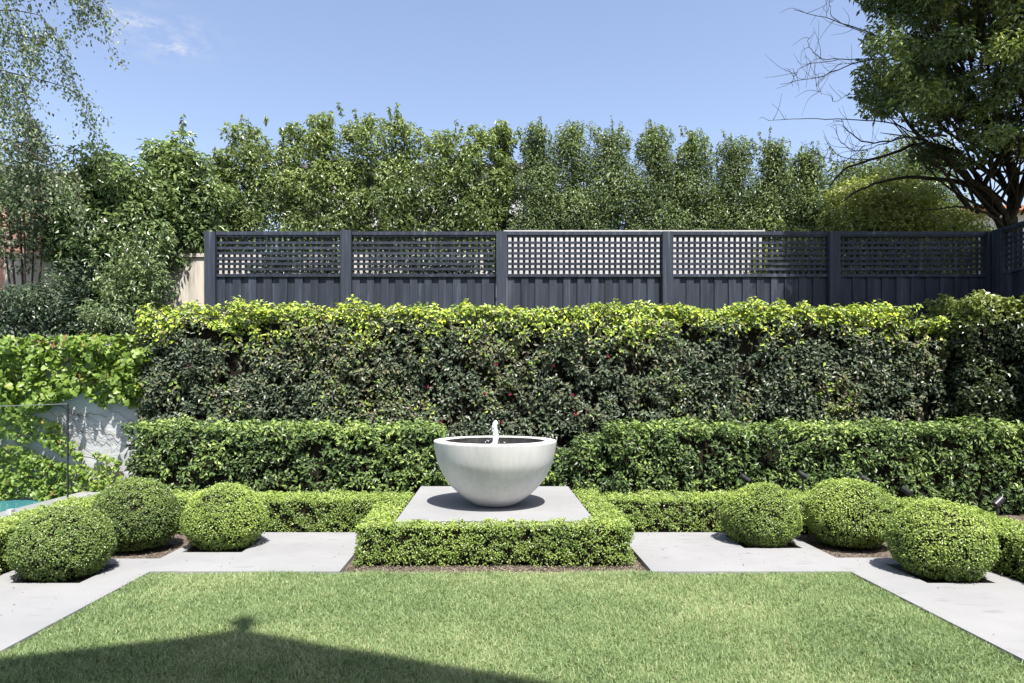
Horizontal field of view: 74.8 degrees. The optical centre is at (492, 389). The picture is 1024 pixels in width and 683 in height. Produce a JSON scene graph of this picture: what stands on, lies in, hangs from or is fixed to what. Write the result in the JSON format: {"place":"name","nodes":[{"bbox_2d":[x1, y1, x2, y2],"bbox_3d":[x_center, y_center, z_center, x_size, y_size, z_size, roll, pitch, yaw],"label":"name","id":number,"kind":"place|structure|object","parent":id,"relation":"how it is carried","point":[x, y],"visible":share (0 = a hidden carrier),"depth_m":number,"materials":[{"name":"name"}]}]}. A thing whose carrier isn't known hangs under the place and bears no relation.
{"place":"outdoors","nodes":[
{"label":"outdoors","id":0,"kind":"place"},
{"bbox_2d":[0,499,49,511],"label":"water","id":1,"kind":"structure","parent":0,"point":[5,505],"depth_m":8.90,"materials":[{"name":"teal liquid"}]},
{"bbox_2d":[0,164,107,316],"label":"brick house","id":2,"kind":"structure","parent":0,"point":[2,276],"depth_m":12.00,"materials":[{"name":"stone"}]},
{"bbox_2d":[301,163,528,273],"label":"white house","id":3,"kind":"structure","parent":0,"point":[304,166],"depth_m":22.00,"materials":[{"name":"paint"}]},
{"bbox_2d":[0,568,1023,682],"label":"grass","id":4,"kind":"structure","parent":0,"point":[139,598],"depth_m":4.16,"materials":[{"name":"green plant"}]},
{"bbox_2d":[0,532,1023,663],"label":"paving","id":5,"kind":"structure","parent":0,"point":[990,605],"depth_m":5.54,"materials":[{"name":"grey concrete"}]},
{"bbox_2d":[13,532,993,634],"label":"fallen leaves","id":6,"kind":"object","parent":5,"relation":"on","point":[651,555],"visible":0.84,"depth_m":5.83,"materials":[{"name":"green plant"}]},
{"bbox_2d":[0,511,1023,608],"bbox_3d":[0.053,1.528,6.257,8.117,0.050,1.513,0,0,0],"label":"mulch","id":7,"kind":"object","parent":0,"point":[547,569],"visible":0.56,"depth_m":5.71,"materials":[{"name":"brown soil"}]},
{"bbox_2d":[0,494,101,574],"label":"box hedge","id":8,"kind":"object","parent":7,"relation":"on","point":[7,527],"visible":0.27,"depth_m":5.82,"materials":[{"name":"green plant"}]},
{"bbox_2d":[3,504,118,582],"bbox_3d":[-3.498,1.234,5.476,0.777,0.592,0.805,0,0,0],"label":"topiary ball","id":9,"kind":"object","parent":7,"relation":"on","point":[60,543],"visible":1,"depth_m":5.25,"materials":[{"name":"green plant"}]},
{"bbox_2d":[90,475,183,551],"bbox_3d":[-3.409,1.172,6.423,0.832,0.716,0.813,0,0,0],"label":"topiary ball","id":10,"kind":"object","parent":7,"relation":"on","point":[142,514],"visible":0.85,"depth_m":6.20,"materials":[{"name":"green plant"}]},
{"bbox_2d":[178,481,269,551],"bbox_3d":[-2.575,1.203,6.460,0.824,0.653,0.822,0,0,0],"label":"topiary ball","id":11,"kind":"object","parent":7,"relation":"on","point":[215,516],"visible":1,"depth_m":6.22,"materials":[{"name":"green plant"}]},
{"bbox_2d":[80,488,413,534],"bbox_3d":[-2.635,1.324,7.291,3.587,0.454,0.562,0,0,0],"label":"box hedge","id":12,"kind":"object","parent":7,"relation":"on","point":[294,511],"visible":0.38,"depth_m":7.12,"materials":[{"name":"green plant"}]},
{"bbox_2d":[116,413,450,500],"bbox_3d":[-2.543,0.943,8.458,4.113,1.301,0.886,0,0,0],"label":"viburnum hedge","id":13,"kind":"object","parent":7,"relation":"on","point":[361,457],"visible":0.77,"depth_m":8.20,"materials":[{"name":"green plant"}]},
{"bbox_2d":[237,238,372,273],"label":"dark shrub","id":14,"kind":"object","parent":7,"relation":"on","point":[293,266],"visible":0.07,"depth_m":10.33,"materials":[{"name":"green plant"}]},
{"bbox_2d":[367,244,482,273],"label":"dark shrub","id":15,"kind":"object","parent":7,"relation":"on","point":[441,266],"visible":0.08,"depth_m":10.39,"materials":[{"name":"green plant"}]},
{"bbox_2d":[352,487,635,567],"bbox_3d":[0.014,1.333,6.837,2.510,0.437,2.221,0,0,0],"label":"box hedge","id":16,"kind":"object","parent":7,"relation":"on","point":[604,537],"visible":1,"depth_m":5.83,"materials":[{"name":"green plant"}]},
{"bbox_2d":[395,486,593,526],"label":"stone plinth","id":17,"kind":"structure","parent":7,"relation":"on","point":[446,503],"depth_m":6.57,"materials":[{"name":"grey stone"}]},
{"bbox_2d":[434,420,556,506],"bbox_3d":[0.027,0.741,6.770,1.239,0.857,1.239,0,0,0],"label":"fountain","id":18,"kind":"object","parent":17,"relation":"on","point":[495,470],"visible":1,"depth_m":6.33,"materials":[{"name":"concrete"}]},
{"bbox_2d":[133,294,954,485],"bbox_3d":[0.716,0.150,9.355,11.363,2.910,0.992,0,0,0],"label":"camellia hedge","id":19,"kind":"object","parent":7,"relation":"on","point":[478,377],"visible":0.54,"depth_m":9.09,"materials":[{"name":"green plant"}]},
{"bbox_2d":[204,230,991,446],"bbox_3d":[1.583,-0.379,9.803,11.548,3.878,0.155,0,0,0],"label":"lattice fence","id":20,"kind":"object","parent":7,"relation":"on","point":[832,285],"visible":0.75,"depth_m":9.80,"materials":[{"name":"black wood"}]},
{"bbox_2d":[739,473,750,486],"bbox_3d":[2.906,1.257,7.701,0.129,0.586,0.066,0,0,7],"label":"garden spotlight","id":21,"kind":"object","parent":7,"relation":"on","point":[744,478],"visible":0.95,"depth_m":7.68,"materials":[{"name":"black metal"}]},
{"bbox_2d":[602,487,901,533],"bbox_3d":[2.784,1.321,7.294,3.183,0.461,0.561,0,0,0],"label":"box hedge","id":22,"kind":"object","parent":7,"relation":"on","point":[662,511],"visible":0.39,"depth_m":7.12,"materials":[{"name":"green plant"}]},
{"bbox_2d":[719,480,805,547],"bbox_3d":[2.642,1.211,6.583,0.799,0.637,0.752,0,0,0],"label":"topiary ball","id":23,"kind":"object","parent":7,"relation":"on","point":[759,516],"visible":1,"depth_m":6.36,"materials":[{"name":"green plant"}]},
{"bbox_2d":[539,414,1023,515],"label":"viburnum hedge","id":24,"kind":"object","parent":7,"relation":"on","point":[960,462],"visible":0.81,"depth_m":8.21,"materials":[{"name":"green plant"}]},
{"bbox_2d":[748,224,846,273],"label":"yellow shrub","id":25,"kind":"object","parent":7,"relation":"on","point":[783,261],"visible":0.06,"depth_m":10.34,"materials":[{"name":"green plant"}]},
{"bbox_2d":[796,469,807,496],"bbox_3d":[3.566,1.236,7.702,0.129,0.627,0.066,0,0,15],"label":"garden spotlight","id":26,"kind":"object","parent":7,"relation":"on","point":[801,474],"visible":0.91,"depth_m":7.68,"materials":[{"name":"black metal"}]},
{"bbox_2d":[803,477,898,547],"bbox_3d":[3.483,1.189,6.552,0.879,0.681,0.847,0,0,0],"label":"topiary ball","id":27,"kind":"object","parent":7,"relation":"on","point":[846,512],"visible":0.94,"depth_m":6.31,"materials":[{"name":"green plant"}]},
{"bbox_2d":[859,474,870,481],"bbox_3d":[4.289,1.264,7.702,0.130,0.572,0.066,0,0,14],"label":"garden spotlight","id":28,"kind":"object","parent":7,"relation":"on","point":[862,477],"visible":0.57,"depth_m":7.68,"materials":[{"name":"black metal"}]},
{"bbox_2d":[901,486,912,496],"bbox_3d":[4.652,1.320,7.506,0.066,0.460,0.131,0,0,-9],"label":"garden spotlight","id":29,"kind":"object","parent":7,"relation":"on","point":[906,491],"visible":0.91,"depth_m":7.49,"materials":[{"name":"black metal"}]},
{"bbox_2d":[903,317,953,419],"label":"camellia shrub","id":30,"kind":"object","parent":7,"relation":"on","point":[932,365],"visible":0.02,"depth_m":9.69,"materials":[{"name":"green plant"}]},
{"bbox_2d":[882,498,1001,582],"bbox_3d":[3.647,1.198,5.450,0.789,0.664,0.800,0,0,0],"label":"topiary ball","id":31,"kind":"object","parent":7,"relation":"on","point":[938,539],"visible":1,"depth_m":5.25,"materials":[{"name":"green plant"}]},
{"bbox_2d":[890,496,1023,581],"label":"box hedge","id":32,"kind":"object","parent":7,"relation":"on","point":[1010,536],"visible":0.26,"depth_m":5.47,"materials":[{"name":"green plant"}]},
{"bbox_2d":[923,289,1023,433],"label":"camellia hedge","id":33,"kind":"object","parent":7,"relation":"on","point":[982,331],"visible":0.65,"depth_m":8.92,"materials":[{"name":"green plant"}]},
{"bbox_2d":[991,496,1004,516],"bbox_3d":[5.066,1.309,6.702,0.130,0.481,0.066,0,0,-18],"label":"garden spotlight","id":34,"kind":"object","parent":7,"relation":"on","point":[997,501],"visible":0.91,"depth_m":6.69,"materials":[{"name":"silver metal"}]},
{"bbox_2d":[0,0,1023,251],"label":"sky","id":35,"kind":"structure","parent":0,"point":[691,64],"materials":[{"name":"blue"}]},
{"bbox_2d":[960,205,1023,248],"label":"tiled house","id":36,"kind":"structure","parent":0,"point":[1020,218],"depth_m":22.00,"materials":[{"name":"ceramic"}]},
{"label":"ground","id":37,"kind":"structure","parent":0,"visible":0},
{"bbox_2d":[0,132,72,335],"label":"broadleaf tree","id":38,"kind":"object","parent":37,"relation":"on","point":[26,228],"visible":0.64,"depth_m":10.36,"materials":[{"name":"green plant"}]},
{"bbox_2d":[0,272,90,343],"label":"dark shrub","id":39,"kind":"object","parent":37,"relation":"on","point":[58,301],"visible":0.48,"depth_m":9.76,"materials":[{"name":"green plant"}]},
{"bbox_2d":[0,491,100,518],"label":"pool coping","id":40,"kind":"object","parent":37,"relation":"on","point":[49,502],"visible":0.2,"depth_m":8.27,"materials":[{"name":"stone"}]},
{"bbox_2d":[0,403,68,520],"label":"glass pool fence","id":41,"kind":"object","parent":40,"relation":"on","point":[9,511],"visible":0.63,"depth_m":7.96,"materials":[{"name":"grey"}]},
{"bbox_2d":[0,0,129,239],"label":"weeping birch","id":42,"kind":"object","parent":37,"relation":"on","point":[35,134],"visible":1,"depth_m":9.85,"materials":[{"name":"green plant"}]},
{"bbox_2d":[18,257,115,341],"bbox_3d":[-6.505,-0.236,10.376,1.710,3.613,1.171,0,0,0],"label":"dark shrub","id":43,"kind":"object","parent":37,"relation":"on","point":[89,294],"visible":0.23,"depth_m":10.14,"materials":[{"name":"green plant"}]},
{"bbox_2d":[0,344,146,498],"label":"pool wall","id":44,"kind":"structure","parent":37,"relation":"on","point":[79,405],"depth_m":9.26,"materials":[{"name":"white paint"}]},
{"bbox_2d":[0,444,121,500],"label":"ivy","id":45,"kind":"object","parent":44,"relation":"attached to","point":[23,483],"visible":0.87,"depth_m":9.16,"materials":[{"name":"green plant"}]},
{"bbox_2d":[0,400,123,477],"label":"ivy","id":46,"kind":"object","parent":44,"relation":"attached to","point":[20,419],"visible":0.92,"depth_m":9.16,"materials":[{"name":"green plant"}]},
{"bbox_2d":[0,332,158,450],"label":"ivy","id":47,"kind":"object","parent":44,"relation":"attached to","point":[33,365],"visible":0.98,"depth_m":9.14,"materials":[{"name":"green plant"}]},
{"bbox_2d":[34,140,180,332],"bbox_3d":[-6.143,-1.228,10.765,2.346,5.587,1.475,0,0,0],"label":"broadleaf tree","id":48,"kind":"object","parent":37,"relation":"on","point":[122,194],"visible":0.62,"depth_m":10.45,"materials":[{"name":"green plant"}]},
{"bbox_2d":[72,294,153,343],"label":"dark shrub","id":49,"kind":"object","parent":37,"relation":"on","point":[120,318],"visible":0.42,"depth_m":9.69,"materials":[{"name":"green plant"}]},
{"bbox_2d":[82,218,180,336],"bbox_3d":[-5.384,-0.503,9.939,1.383,4.140,1.199,0,0,-17],"label":"camellia shrub","id":50,"kind":"object","parent":37,"relation":"on","point":[136,275],"visible":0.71,"depth_m":9.80,"materials":[{"name":"green plant"}]},
{"bbox_2d":[134,114,236,272],"bbox_3d":[-5.385,-1.575,11.464,2.023,6.282,1.137,0,0,0],"label":"broadleaf tree","id":51,"kind":"object","parent":37,"relation":"on","point":[186,171],"visible":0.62,"depth_m":11.25,"materials":[{"name":"green plant"}]},
{"bbox_2d":[201,145,251,251],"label":"pittosporum tree","id":52,"kind":"object","parent":37,"relation":"on","point":[218,158],"visible":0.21,"depth_m":11.90,"materials":[{"name":"green plant"}]},
{"bbox_2d":[3,253,482,414],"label":"boundary wall","id":53,"kind":"structure","parent":37,"relation":"on","point":[190,282],"depth_m":11.25,"materials":[{"name":"paint"}]},
{"bbox_2d":[214,114,295,251],"bbox_3d":[-4.451,-1.678,12.287,1.508,6.481,1.406,0,0,0],"label":"pittosporum tree","id":54,"kind":"object","parent":37,"relation":"on","point":[251,150],"visible":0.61,"depth_m":12.04,"materials":[{"name":"green plant"}]},
{"bbox_2d":[254,116,334,251],"bbox_3d":[-3.692,-1.727,12.498,1.434,6.576,1.333,0,0,29],"label":"pittosporum tree","id":55,"kind":"object","parent":37,"relation":"on","point":[291,176],"visible":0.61,"depth_m":12.24,"materials":[{"name":"green plant"}]},
{"bbox_2d":[294,102,358,251],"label":"pittosporum tree","id":56,"kind":"object","parent":37,"relation":"on","point":[323,138],"visible":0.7,"depth_m":12.01,"materials":[{"name":"green plant"}]},
{"bbox_2d":[332,108,399,251],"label":"pittosporum tree","id":57,"kind":"object","parent":37,"relation":"on","point":[361,190],"visible":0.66,"depth_m":12.20,"materials":[{"name":"green plant"}]},
{"bbox_2d":[364,102,432,251],"bbox_3d":[-1.674,-1.769,12.203,1.269,6.662,1.362,0,0,-22],"label":"pittosporum tree","id":58,"kind":"object","parent":37,"relation":"on","point":[397,184],"visible":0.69,"depth_m":12.00,"materials":[{"name":"green plant"}]},
{"bbox_2d":[409,129,476,251],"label":"pittosporum tree","id":59,"kind":"object","parent":37,"relation":"on","point":[440,197],"visible":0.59,"depth_m":12.27,"materials":[{"name":"green plant"}]},
{"bbox_2d":[442,119,510,267],"bbox_3d":[-0.277,-1.712,12.294,1.279,6.549,1.386,0,0,0],"label":"pittosporum tree","id":60,"kind":"object","parent":37,"relation":"on","point":[476,205],"visible":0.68,"depth_m":12.10,"materials":[{"name":"green plant"}]},
{"bbox_2d":[481,119,521,273],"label":"pittosporum tree","id":61,"kind":"object","parent":37,"relation":"on","point":[505,140],"visible":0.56,"depth_m":12.44,"materials":[{"name":"green plant"}]},
{"bbox_2d":[506,116,567,229],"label":"clipped conifer","id":62,"kind":"object","parent":37,"relation":"on","point":[537,171],"visible":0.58,"depth_m":12.11,"materials":[{"name":"green plant"}]},
{"bbox_2d":[520,115,622,229],"bbox_3d":[1.414,-1.731,12.343,1.496,6.587,1.676,0,0,-35],"label":"clipped conifer","id":63,"kind":"object","parent":37,"relation":"on","point":[571,191],"visible":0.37,"depth_m":12.15,"materials":[{"name":"green plant"}]},
{"bbox_2d":[571,125,653,229],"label":"clipped conifer","id":64,"kind":"object","parent":37,"relation":"on","point":[614,182],"visible":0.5,"depth_m":12.07,"materials":[{"name":"green plant"}]},
{"bbox_2d":[504,230,764,273],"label":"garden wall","id":65,"kind":"structure","parent":37,"relation":"on","point":[618,250],"depth_m":10.80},
{"bbox_2d":[623,119,692,229],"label":"clipped conifer","id":66,"kind":"object","parent":37,"relation":"on","point":[653,149],"visible":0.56,"depth_m":12.15,"materials":[{"name":"green plant"}]},
{"bbox_2d":[661,125,726,229],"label":"clipped conifer","id":67,"kind":"object","parent":37,"relation":"on","point":[694,152],"visible":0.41,"depth_m":12.11,"materials":[{"name":"green plant"}]},
{"bbox_2d":[698,129,773,246],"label":"clipped conifer","id":68,"kind":"object","parent":37,"relation":"on","point":[733,190],"visible":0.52,"depth_m":12.17,"materials":[{"name":"green plant"}]},
{"bbox_2d":[738,126,807,255],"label":"clipped conifer","id":69,"kind":"object","parent":37,"relation":"on","point":[774,179],"visible":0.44,"depth_m":12.09,"materials":[{"name":"green plant"}]},
{"bbox_2d":[777,141,844,260],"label":"clipped conifer","id":70,"kind":"object","parent":37,"relation":"on","point":[807,173],"visible":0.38,"depth_m":12.18,"materials":[{"name":"green plant"}]},
{"bbox_2d":[823,154,885,256],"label":"evergreen tree","id":71,"kind":"object","parent":37,"relation":"on","point":[857,170],"visible":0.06,"depth_m":13.21,"materials":[{"name":"green plant"}]},
{"bbox_2d":[759,0,1023,268],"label":"spreading tree","id":72,"kind":"object","parent":37,"relation":"on","point":[940,91],"visible":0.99,"depth_m":8.99,"materials":[{"name":"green plant"}]},
{"bbox_2d":[812,157,979,273],"bbox_3d":[6.829,-1.221,11.623,2.744,5.578,1.760,0,0,0],"label":"yellow shrub","id":73,"kind":"object","parent":37,"relation":"on","point":[904,205],"visible":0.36,"depth_m":11.36,"materials":[{"name":"green plant"}]},
{"bbox_2d":[847,127,996,273],"bbox_3d":[8.419,-1.897,13.578,3.445,6.916,3.435,0,0,0],"label":"evergreen tree","id":74,"kind":"object","parent":37,"relation":"on","point":[904,155],"visible":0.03,"depth_m":13.29,"materials":[{"name":"green plant"}]},
{"bbox_2d":[910,201,993,273],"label":"yellow shrub","id":75,"kind":"object","parent":37,"relation":"on","point":[956,219],"visible":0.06,"depth_m":11.59,"materials":[{"name":"green plant"}]},
{"bbox_2d":[992,221,1023,423],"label":"lattice fence","id":76,"kind":"object","parent":37,"relation":"on","point":[1007,280],"visible":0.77,"depth_m":9.47,"materials":[{"name":"black wood"}]}
]}

